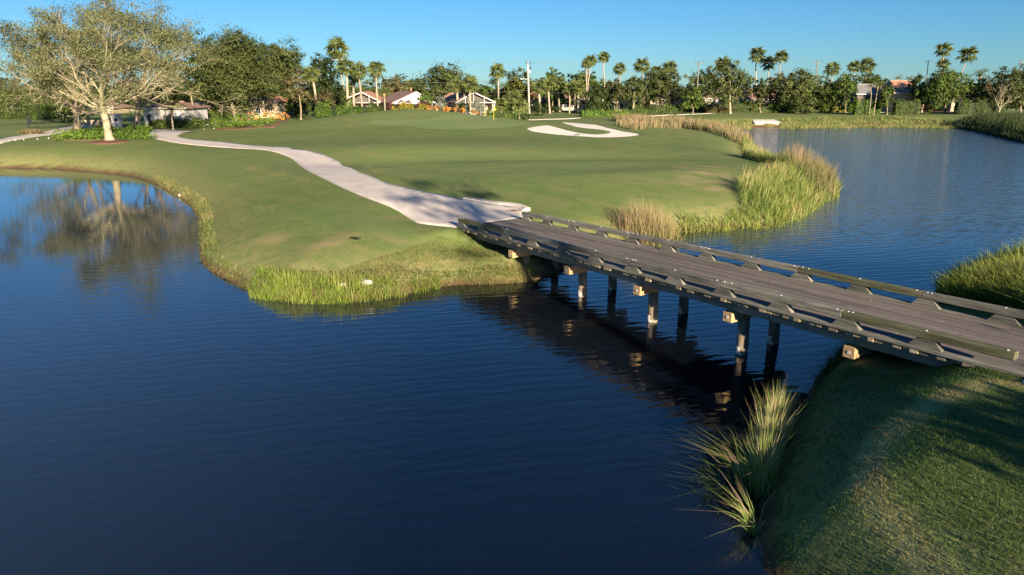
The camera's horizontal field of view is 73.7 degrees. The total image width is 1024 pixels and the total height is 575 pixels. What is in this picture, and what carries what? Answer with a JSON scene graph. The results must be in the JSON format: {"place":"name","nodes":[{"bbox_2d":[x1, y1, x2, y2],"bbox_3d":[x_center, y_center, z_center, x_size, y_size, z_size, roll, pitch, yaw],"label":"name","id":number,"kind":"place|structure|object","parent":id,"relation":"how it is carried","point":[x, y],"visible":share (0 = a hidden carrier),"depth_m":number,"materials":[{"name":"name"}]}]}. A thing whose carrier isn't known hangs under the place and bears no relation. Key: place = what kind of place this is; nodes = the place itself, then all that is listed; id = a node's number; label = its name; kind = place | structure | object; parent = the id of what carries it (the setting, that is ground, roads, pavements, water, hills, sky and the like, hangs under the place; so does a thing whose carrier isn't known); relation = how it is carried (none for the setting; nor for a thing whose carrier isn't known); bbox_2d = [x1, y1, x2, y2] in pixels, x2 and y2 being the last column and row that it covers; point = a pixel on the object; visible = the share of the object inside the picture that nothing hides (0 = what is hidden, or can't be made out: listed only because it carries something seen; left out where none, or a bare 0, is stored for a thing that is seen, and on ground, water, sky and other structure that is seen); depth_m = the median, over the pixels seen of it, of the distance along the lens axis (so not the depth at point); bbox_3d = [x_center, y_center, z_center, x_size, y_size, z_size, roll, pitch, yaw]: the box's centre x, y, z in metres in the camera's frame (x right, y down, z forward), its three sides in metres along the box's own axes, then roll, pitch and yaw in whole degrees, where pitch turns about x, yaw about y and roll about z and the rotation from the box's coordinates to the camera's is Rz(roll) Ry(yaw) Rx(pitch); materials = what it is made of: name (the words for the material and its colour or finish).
{"place":"outdoors","nodes":[
{"label":"outdoors","id":0,"kind":"place"},
{"bbox_2d":[0,125,96,143],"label":"cart path","id":1,"kind":"structure","parent":0,"point":[12,138],"depth_m":87.48,"materials":[{"name":"concrete"}]},
{"bbox_2d":[153,175,249,288],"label":"bank grass","id":2,"kind":"structure","parent":0,"point":[205,219],"depth_m":39.07,"materials":[{"name":"plant"}]},
{"bbox_2d":[148,129,522,227],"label":"cart path","id":3,"kind":"structure","parent":0,"point":[424,207],"depth_m":37.90,"materials":[{"name":"concrete"}]},
{"bbox_2d":[463,197,529,210],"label":"path kerb","id":4,"kind":"structure","parent":3,"relation":"on","point":[521,207],"depth_m":36.53,"materials":[{"name":"concrete"}]},
{"bbox_2d":[0,126,1023,574],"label":"pond water","id":5,"kind":"structure","parent":0,"point":[170,404],"depth_m":18.03,"materials":[{"name":"blue liquid"}]},
{"bbox_2d":[625,401,773,539],"bbox_3d":[3.860,3.522,14.211,4.623,0.855,6.112,8,18,25],"label":"reed clump","id":6,"kind":"object","parent":5,"relation":"in","point":[720,445],"visible":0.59,"depth_m":14.33,"materials":[{"name":"green plant"}]},
{"bbox_2d":[667,373,813,501],"bbox_3d":[5.368,3.038,14.031,4.693,1.884,3.010,-12,20,-35],"label":"reed clump","id":7,"kind":"object","parent":5,"relation":"in","point":[775,426],"visible":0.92,"depth_m":13.84,"materials":[{"name":"green plant"}]},
{"bbox_2d":[0,89,1023,574],"bbox_3d":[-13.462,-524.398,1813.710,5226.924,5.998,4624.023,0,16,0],"label":"ground","id":8,"kind":"structure","parent":0,"point":[690,171],"depth_m":36.61,"materials":[{"name":"green plant"}]},
{"bbox_2d":[0,96,58,118],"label":"hedge","id":9,"kind":"object","parent":8,"relation":"on","point":[42,112],"visible":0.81,"depth_m":132.42,"materials":[{"name":"green plant"}]},
{"bbox_2d":[6,79,108,115],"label":"tree","id":10,"kind":"object","parent":8,"relation":"on","point":[78,103],"visible":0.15,"depth_m":142.29,"materials":[{"name":"green plant"}]},
{"bbox_2d":[0,0,127,128],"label":"oak tree","id":11,"kind":"object","parent":8,"relation":"on","point":[74,107],"visible":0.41,"depth_m":96.13,"materials":[{"name":"green plant"}]},
{"bbox_2d":[51,137,103,140],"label":"mulch bed","id":12,"kind":"object","parent":8,"relation":"on","point":[53,138],"visible":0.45,"depth_m":80.12,"materials":[{"name":"brown soil"}]},
{"bbox_2d":[51,126,103,139],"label":"shrub row","id":13,"kind":"object","parent":12,"relation":"on","point":[65,134],"visible":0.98,"depth_m":79.23,"materials":[{"name":"green plant"}]},
{"bbox_2d":[0,0,208,139],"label":"oak tree","id":14,"kind":"object","parent":8,"relation":"on","point":[43,74],"visible":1,"depth_m":75.02,"materials":[{"name":"green plant"}]},
{"bbox_2d":[80,102,134,113],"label":"house","id":15,"kind":"structure","parent":8,"relation":"on","point":[122,107],"depth_m":161.20,"materials":[{"name":"white paint"}]},
{"bbox_2d":[96,123,163,139],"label":"shrub row","id":16,"kind":"object","parent":8,"relation":"on","point":[134,135],"visible":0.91,"depth_m":79.38,"materials":[{"name":"green plant"}]},
{"bbox_2d":[62,0,264,128],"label":"oak tree","id":17,"kind":"object","parent":8,"relation":"on","point":[159,34],"visible":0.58,"depth_m":96.70,"materials":[{"name":"green plant"}]},
{"bbox_2d":[146,69,193,103],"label":"tree","id":18,"kind":"object","parent":8,"relation":"on","point":[184,98],"visible":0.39,"depth_m":132.69,"materials":[{"name":"green plant"}]},
{"bbox_2d":[141,101,210,124],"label":"house","id":19,"kind":"structure","parent":8,"relation":"on","point":[152,112],"depth_m":104.93,"materials":[{"name":"white paint"}]},
{"bbox_2d":[149,114,204,127],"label":"hedge","id":20,"kind":"object","parent":8,"relation":"on","point":[196,122],"visible":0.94,"depth_m":103.08,"materials":[{"name":"green plant"}]},
{"bbox_2d":[178,55,209,104],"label":"tree","id":21,"kind":"object","parent":8,"relation":"on","point":[191,87],"visible":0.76,"depth_m":106.85,"materials":[{"name":"green plant"}]},
{"bbox_2d":[182,27,256,120],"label":"tree","id":22,"kind":"object","parent":8,"relation":"on","point":[230,65],"visible":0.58,"depth_m":121.99,"materials":[{"name":"green plant"}]},
{"bbox_2d":[191,25,292,118],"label":"tree","id":23,"kind":"object","parent":8,"relation":"on","point":[263,82],"visible":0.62,"depth_m":123.01,"materials":[{"name":"green plant"}]},
{"bbox_2d":[212,117,289,129],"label":"mulch bed","id":24,"kind":"object","parent":8,"relation":"on","point":[277,123],"visible":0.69,"depth_m":100.52,"materials":[{"name":"brown soil"}]},
{"bbox_2d":[232,112,275,126],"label":"shrub row","id":25,"kind":"object","parent":24,"relation":"on","point":[245,119],"visible":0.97,"depth_m":99.81,"materials":[{"name":"green plant"}]},
{"bbox_2d":[237,93,293,117],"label":"house","id":26,"kind":"structure","parent":8,"relation":"on","point":[275,106],"depth_m":135.67,"materials":[{"name":"white paint"}]},
{"bbox_2d":[231,33,306,98],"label":"tree","id":27,"kind":"object","parent":8,"relation":"on","point":[288,64],"visible":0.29,"depth_m":140.04,"materials":[{"name":"green plant"}]},
{"bbox_2d":[280,68,312,119],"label":"tree","id":28,"kind":"object","parent":8,"relation":"on","point":[300,88],"visible":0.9,"depth_m":122.28,"materials":[{"name":"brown plant"}]},
{"bbox_2d":[282,86,314,116],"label":"tree","id":29,"kind":"object","parent":8,"relation":"on","point":[296,106],"visible":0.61,"depth_m":140.02,"materials":[{"name":"green plant"}]},
{"bbox_2d":[247,262,364,304],"bbox_3d":[-8.020,-0.105,26.076,5.522,1.394,2.441,4,17,14],"label":"reed fringe","id":30,"kind":"object","parent":8,"relation":"on","point":[292,280],"visible":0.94,"depth_m":25.92,"materials":[{"name":"green plant"}]},
{"bbox_2d":[301,66,321,105],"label":"fan palm","id":31,"kind":"object","parent":8,"relation":"on","point":[311,71],"visible":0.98,"depth_m":119.84,"materials":[{"name":"green plant"}]},
{"bbox_2d":[310,89,335,105],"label":"tree","id":32,"kind":"object","parent":8,"relation":"on","point":[323,96],"visible":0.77,"depth_m":117.44,"materials":[{"name":"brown plant"}]},
{"bbox_2d":[304,52,344,105],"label":"tree","id":33,"kind":"object","parent":8,"relation":"on","point":[324,81],"visible":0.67,"depth_m":137.61,"materials":[{"name":"green plant"}]},
{"bbox_2d":[206,164,446,285],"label":"lawn grass","id":34,"kind":"structure","parent":8,"relation":"on","point":[293,217],"depth_m":34.17,"materials":[{"name":"green plant"}]},
{"bbox_2d":[323,34,350,88],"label":"fan palm","id":35,"kind":"object","parent":8,"relation":"on","point":[336,52],"visible":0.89,"depth_m":223.00,"materials":[{"name":"green plant"}]},
{"bbox_2d":[314,98,360,117],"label":"hedge","id":36,"kind":"object","parent":8,"relation":"on","point":[323,110],"visible":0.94,"depth_m":112.22,"materials":[{"name":"green plant"}]},
{"bbox_2d":[334,56,357,105],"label":"fan palm","id":37,"kind":"object","parent":8,"relation":"on","point":[342,64],"visible":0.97,"depth_m":112.25,"materials":[{"name":"green plant"}]},
{"bbox_2d":[349,60,367,106],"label":"fan palm","id":38,"kind":"object","parent":8,"relation":"on","point":[361,68],"visible":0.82,"depth_m":117.83,"materials":[{"name":"green plant"}]},
{"bbox_2d":[338,76,393,105],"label":"tree","id":39,"kind":"object","parent":8,"relation":"on","point":[362,89],"visible":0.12,"depth_m":150.21,"materials":[{"name":"green plant"}]},
{"bbox_2d":[349,91,383,109],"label":"house","id":40,"kind":"structure","parent":8,"relation":"on","point":[368,97],"depth_m":141.42,"materials":[{"name":"white paint"}]},
{"bbox_2d":[366,61,386,105],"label":"fan palm","id":41,"kind":"object","parent":8,"relation":"on","point":[373,67],"visible":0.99,"depth_m":117.55,"materials":[{"name":"green plant"}]},
{"bbox_2d":[224,263,541,302],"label":"straw grass","id":42,"kind":"structure","parent":8,"relation":"on","point":[415,274],"depth_m":26.83,"materials":[{"name":"green plant"}]},
{"bbox_2d":[381,76,409,93],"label":"tree","id":43,"kind":"object","parent":8,"relation":"on","point":[399,86],"visible":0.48,"depth_m":180.03,"materials":[{"name":"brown plant"}]},
{"bbox_2d":[354,268,439,302],"bbox_3d":[-4.463,-0.188,26.618,3.979,1.203,1.911,-9,19,-29],"label":"reed fringe","id":44,"kind":"object","parent":8,"relation":"on","point":[379,282],"visible":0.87,"depth_m":26.28,"materials":[{"name":"green plant"}]},
{"bbox_2d":[379,91,436,110],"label":"house","id":45,"kind":"structure","parent":8,"relation":"on","point":[404,96],"depth_m":135.82,"materials":[{"name":"white paint"}]},
{"bbox_2d":[343,236,533,293],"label":"bank grass","id":46,"kind":"structure","parent":8,"relation":"on","point":[458,252],"depth_m":28.24,"materials":[{"name":"plant"}]},
{"bbox_2d":[411,60,475,97],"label":"tree","id":47,"kind":"object","parent":8,"relation":"on","point":[437,90],"visible":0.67,"depth_m":168.01,"materials":[{"name":"green plant"}]},
{"bbox_2d":[442,91,495,115],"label":"house","id":48,"kind":"structure","parent":8,"relation":"on","point":[450,100],"depth_m":136.79,"materials":[{"name":"white paint"}]},
{"bbox_2d":[460,74,479,113],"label":"fan palm","id":49,"kind":"object","parent":8,"relation":"on","point":[469,80],"visible":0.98,"depth_m":132.07,"materials":[{"name":"green plant"}]},
{"bbox_2d":[488,63,506,112],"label":"fan palm","id":50,"kind":"object","parent":8,"relation":"on","point":[495,68],"visible":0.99,"depth_m":142.92,"materials":[{"name":"green plant"}]},
{"bbox_2d":[486,107,518,119],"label":"hedge","id":51,"kind":"object","parent":8,"relation":"on","point":[506,115],"visible":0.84,"depth_m":123.23,"materials":[{"name":"green plant"}]},
{"bbox_2d":[0,72,1007,106],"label":"distant woods","id":52,"kind":"object","parent":8,"relation":"on","point":[494,83],"visible":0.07,"depth_m":224.22,"materials":[{"name":"plant"}]},
{"bbox_2d":[494,67,536,112],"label":"tree","id":53,"kind":"object","parent":8,"relation":"on","point":[515,83],"visible":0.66,"depth_m":159.54,"materials":[{"name":"green plant"}]},
{"bbox_2d":[7,90,1023,112],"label":"undergrowth","id":54,"kind":"object","parent":8,"relation":"on","point":[312,107],"visible":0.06,"depth_m":181.84,"materials":[{"name":"green plant"}]},
{"bbox_2d":[511,97,530,118],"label":"fan palm","id":55,"kind":"object","parent":8,"relation":"on","point":[521,108],"visible":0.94,"depth_m":130.07,"materials":[{"name":"green plant"}]},
{"bbox_2d":[538,67,567,111],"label":"tree","id":56,"kind":"object","parent":8,"relation":"on","point":[554,96],"visible":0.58,"depth_m":168.56,"materials":[{"name":"green plant"}]},
{"bbox_2d":[528,122,638,136],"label":"sand bunker","id":57,"kind":"object","parent":8,"relation":"on","point":[559,131],"visible":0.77,"depth_m":85.44},
{"bbox_2d":[563,69,603,110],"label":"tree","id":58,"kind":"object","parent":8,"relation":"on","point":[581,76],"visible":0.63,"depth_m":168.97,"materials":[{"name":"green plant"}]},
{"bbox_2d":[584,79,618,110],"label":"tree","id":59,"kind":"object","parent":8,"relation":"on","point":[604,93],"visible":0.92,"depth_m":157.06,"materials":[{"name":"green plant"}]},
{"bbox_2d":[592,108,622,116],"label":"hedge","id":60,"kind":"object","parent":8,"relation":"on","point":[602,113],"visible":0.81,"depth_m":143.90,"materials":[{"name":"green plant"}]},
{"bbox_2d":[612,76,654,109],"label":"tree","id":61,"kind":"object","parent":8,"relation":"on","point":[635,85],"visible":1,"depth_m":153.93,"materials":[{"name":"green plant"}]},
{"bbox_2d":[633,56,650,86],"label":"fan palm","id":62,"kind":"object","parent":8,"relation":"on","point":[640,64],"visible":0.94,"depth_m":176.08,"materials":[{"name":"green plant"}]},
{"bbox_2d":[599,193,694,247],"bbox_3d":[7.322,-3.794,35.875,7.395,2.723,7.560,0,16,0],"label":"reed clump","id":63,"kind":"object","parent":8,"relation":"on","point":[644,223],"visible":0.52,"depth_m":34.73,"materials":[{"name":"beige plant"}]},
{"bbox_2d":[629,107,678,114],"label":"hedge","id":64,"kind":"object","parent":8,"relation":"on","point":[657,111],"visible":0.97,"depth_m":152.16,"materials":[{"name":"green plant"}]},
{"bbox_2d":[633,62,676,109],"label":"tree","id":65,"kind":"object","parent":8,"relation":"on","point":[659,84],"visible":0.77,"depth_m":165.71,"materials":[{"name":"green plant"}]},
{"bbox_2d":[629,102,708,112],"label":"hedge","id":66,"kind":"object","parent":8,"relation":"on","point":[700,109],"visible":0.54,"depth_m":169.59,"materials":[{"name":"green plant"}]},
{"bbox_2d":[659,69,687,105],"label":"tree","id":67,"kind":"object","parent":8,"relation":"on","point":[673,94],"visible":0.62,"depth_m":173.43,"materials":[{"name":"green plant"}]},
{"bbox_2d":[610,112,753,144],"bbox_3d":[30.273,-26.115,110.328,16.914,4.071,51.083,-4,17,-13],"label":"reed bed","id":68,"kind":"object","parent":8,"relation":"on","point":[720,129],"visible":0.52,"depth_m":100.06,"materials":[{"name":"beige plant"}]},
{"bbox_2d":[679,86,705,114],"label":"tree","id":69,"kind":"object","parent":8,"relation":"on","point":[690,102],"visible":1,"depth_m":153.66,"materials":[{"name":"green plant"}]},
{"bbox_2d":[684,65,719,104],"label":"tree","id":70,"kind":"object","parent":8,"relation":"on","point":[705,82],"visible":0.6,"depth_m":170.89,"materials":[{"name":"green plant"}]},
{"bbox_2d":[704,58,755,113],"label":"tree","id":71,"kind":"object","parent":8,"relation":"on","point":[731,91],"visible":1,"depth_m":155.79,"materials":[{"name":"green plant"}]},
{"bbox_2d":[707,102,753,112],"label":"hedge","id":72,"kind":"object","parent":8,"relation":"on","point":[741,108],"visible":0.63,"depth_m":165.66,"materials":[{"name":"green plant"}]},
{"bbox_2d":[683,473,779,535],"bbox_3d":[3.994,4.033,12.200,2.497,1.004,1.793,-13,21,-37],"label":"reed clump","id":73,"kind":"object","parent":8,"relation":"on","point":[753,527],"visible":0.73,"depth_m":12.29,"materials":[{"name":"green plant"}]},
{"bbox_2d":[456,211,1023,377],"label":"timber bridge","id":74,"kind":"structure","parent":8,"relation":"on","point":[859,317],"depth_m":19.71,"materials":[{"name":"grey wood"}]},
{"bbox_2d":[748,46,767,84],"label":"fan palm","id":75,"kind":"object","parent":8,"relation":"on","point":[760,51],"visible":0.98,"depth_m":197.48,"materials":[{"name":"green plant"}]},
{"bbox_2d":[742,77,777,112],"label":"tree","id":76,"kind":"object","parent":8,"relation":"on","point":[762,93],"visible":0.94,"depth_m":165.15,"materials":[{"name":"green plant"}]},
{"bbox_2d":[676,133,845,235],"bbox_3d":[24.337,-11.657,61.999,10.862,3.427,60.630,6,17,20],"label":"reed bed","id":77,"kind":"object","parent":8,"relation":"on","point":[778,174],"visible":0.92,"depth_m":44.40,"materials":[{"name":"green plant"}]},
{"bbox_2d":[753,103,798,112],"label":"hedge","id":78,"kind":"object","parent":8,"relation":"on","point":[772,108],"visible":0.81,"depth_m":166.75,"materials":[{"name":"green plant"}]},
{"bbox_2d":[763,71,789,105],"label":"tree","id":79,"kind":"object","parent":8,"relation":"on","point":[775,92],"visible":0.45,"depth_m":166.79,"materials":[{"name":"green plant"}]},
{"bbox_2d":[773,67,824,113],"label":"tree","id":80,"kind":"object","parent":8,"relation":"on","point":[797,90],"visible":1,"depth_m":159.99,"materials":[{"name":"green plant"}]},
{"bbox_2d":[778,141,840,202],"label":"tall reeds","id":81,"kind":"object","parent":8,"relation":"on","point":[821,162],"visible":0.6,"depth_m":51.34,"materials":[{"name":"beige plant"}]},
{"bbox_2d":[795,340,846,390],"bbox_3d":[9.067,1.857,18.301,2.884,1.600,3.993,16,22,42],"label":"reed bed","id":82,"kind":"object","parent":8,"relation":"on","point":[835,360],"visible":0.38,"depth_m":18.09,"materials":[{"name":"green plant"}]},
{"bbox_2d":[810,76,839,112],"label":"tree","id":83,"kind":"object","parent":8,"relation":"on","point":[830,87],"visible":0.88,"depth_m":164.75,"materials":[{"name":"green plant"}]},
{"bbox_2d":[821,61,840,79],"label":"fan palm","id":84,"kind":"object","parent":8,"relation":"on","point":[834,70],"visible":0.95,"depth_m":197.84,"materials":[{"name":"green plant"}]},
{"bbox_2d":[829,71,859,112],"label":"tree","id":85,"kind":"object","parent":8,"relation":"on","point":[844,89],"visible":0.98,"depth_m":162.41,"materials":[{"name":"green plant"}]},
{"bbox_2d":[838,84,878,106],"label":"house","id":86,"kind":"structure","parent":8,"relation":"on","point":[864,93],"depth_m":174.27,"materials":[{"name":"white paint"}]},
{"bbox_2d":[851,98,881,114],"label":"hedge","id":87,"kind":"object","parent":8,"relation":"on","point":[862,107],"visible":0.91,"depth_m":154.15,"materials":[{"name":"green plant"}]},
{"bbox_2d":[779,114,956,129],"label":"reed fringe","id":88,"kind":"object","parent":8,"relation":"on","point":[841,126],"visible":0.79,"depth_m":142.09,"materials":[{"name":"green plant"}]},
{"bbox_2d":[859,57,877,74],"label":"fan palm","id":89,"kind":"object","parent":8,"relation":"on","point":[869,68],"visible":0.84,"depth_m":212.71,"materials":[{"name":"green plant"}]},
{"bbox_2d":[851,69,888,84],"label":"tree","id":90,"kind":"object","parent":8,"relation":"on","point":[869,79],"visible":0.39,"depth_m":196.16,"materials":[{"name":"green plant"}]},
{"bbox_2d":[876,82,893,114],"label":"tree","id":91,"kind":"object","parent":8,"relation":"on","point":[885,92],"visible":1,"depth_m":151.54,"materials":[{"name":"green plant"}]},
{"bbox_2d":[874,80,923,112],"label":"house","id":92,"kind":"structure","parent":8,"relation":"on","point":[901,90],"depth_m":167.19,"materials":[{"name":"orange paint"}]},
{"bbox_2d":[890,99,920,114],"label":"hedge","id":93,"kind":"object","parent":8,"relation":"on","point":[904,107],"visible":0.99,"depth_m":154.10,"materials":[{"name":"green plant"}]},
{"bbox_2d":[907,72,925,111],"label":"tree","id":94,"kind":"object","parent":8,"relation":"on","point":[915,81],"visible":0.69,"depth_m":161.21,"materials":[{"name":"green plant"}]},
{"bbox_2d":[911,66,970,113],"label":"tree","id":95,"kind":"object","parent":8,"relation":"on","point":[939,81],"visible":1,"depth_m":157.06,"materials":[{"name":"green plant"}]},
{"bbox_2d":[933,42,954,69],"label":"fan palm","id":96,"kind":"object","parent":8,"relation":"on","point":[943,47],"visible":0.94,"depth_m":213.84,"materials":[{"name":"green plant"}]},
{"bbox_2d":[954,45,979,77],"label":"fan palm","id":97,"kind":"object","parent":8,"relation":"on","point":[964,52],"visible":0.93,"depth_m":229.54,"materials":[{"name":"green plant"}]},
{"bbox_2d":[924,237,1023,309],"bbox_3d":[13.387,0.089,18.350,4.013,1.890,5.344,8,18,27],"label":"reed bed","id":98,"kind":"object","parent":8,"relation":"on","point":[998,284],"visible":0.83,"depth_m":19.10,"materials":[{"name":"green plant"}]},
{"bbox_2d":[962,74,989,101],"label":"tree","id":99,"kind":"object","parent":8,"relation":"on","point":[979,86],"visible":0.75,"depth_m":158.09,"materials":[{"name":"green plant"}]},
{"bbox_2d":[953,96,1006,113],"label":"hedge","id":100,"kind":"object","parent":8,"relation":"on","point":[970,107],"visible":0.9,"depth_m":154.06,"materials":[{"name":"green plant"}]},
{"bbox_2d":[954,111,1023,142],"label":"reed bed","id":101,"kind":"object","parent":8,"relation":"on","point":[1012,123],"visible":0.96,"depth_m":122.58,"materials":[{"name":"green plant"}]},
{"bbox_2d":[984,63,1023,111],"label":"tree","id":102,"kind":"object","parent":8,"relation":"on","point":[1015,78],"visible":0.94,"depth_m":152.46,"materials":[{"name":"green plant"}]},
{"bbox_2d":[0,0,1023,88],"label":"sky","id":103,"kind":"structure","parent":0,"point":[410,34],"materials":[{"name":"blue"}]},
{"bbox_2d":[360,163,675,217],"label":"lawn grass","id":104,"kind":"structure","parent":0,"point":[492,169],"depth_m":44.10,"materials":[{"name":"green plant"}]},
{"bbox_2d":[758,363,1023,574],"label":"lawn grass","id":105,"kind":"structure","parent":0,"point":[888,387],"depth_m":11.63,"materials":[{"name":"green plant"}]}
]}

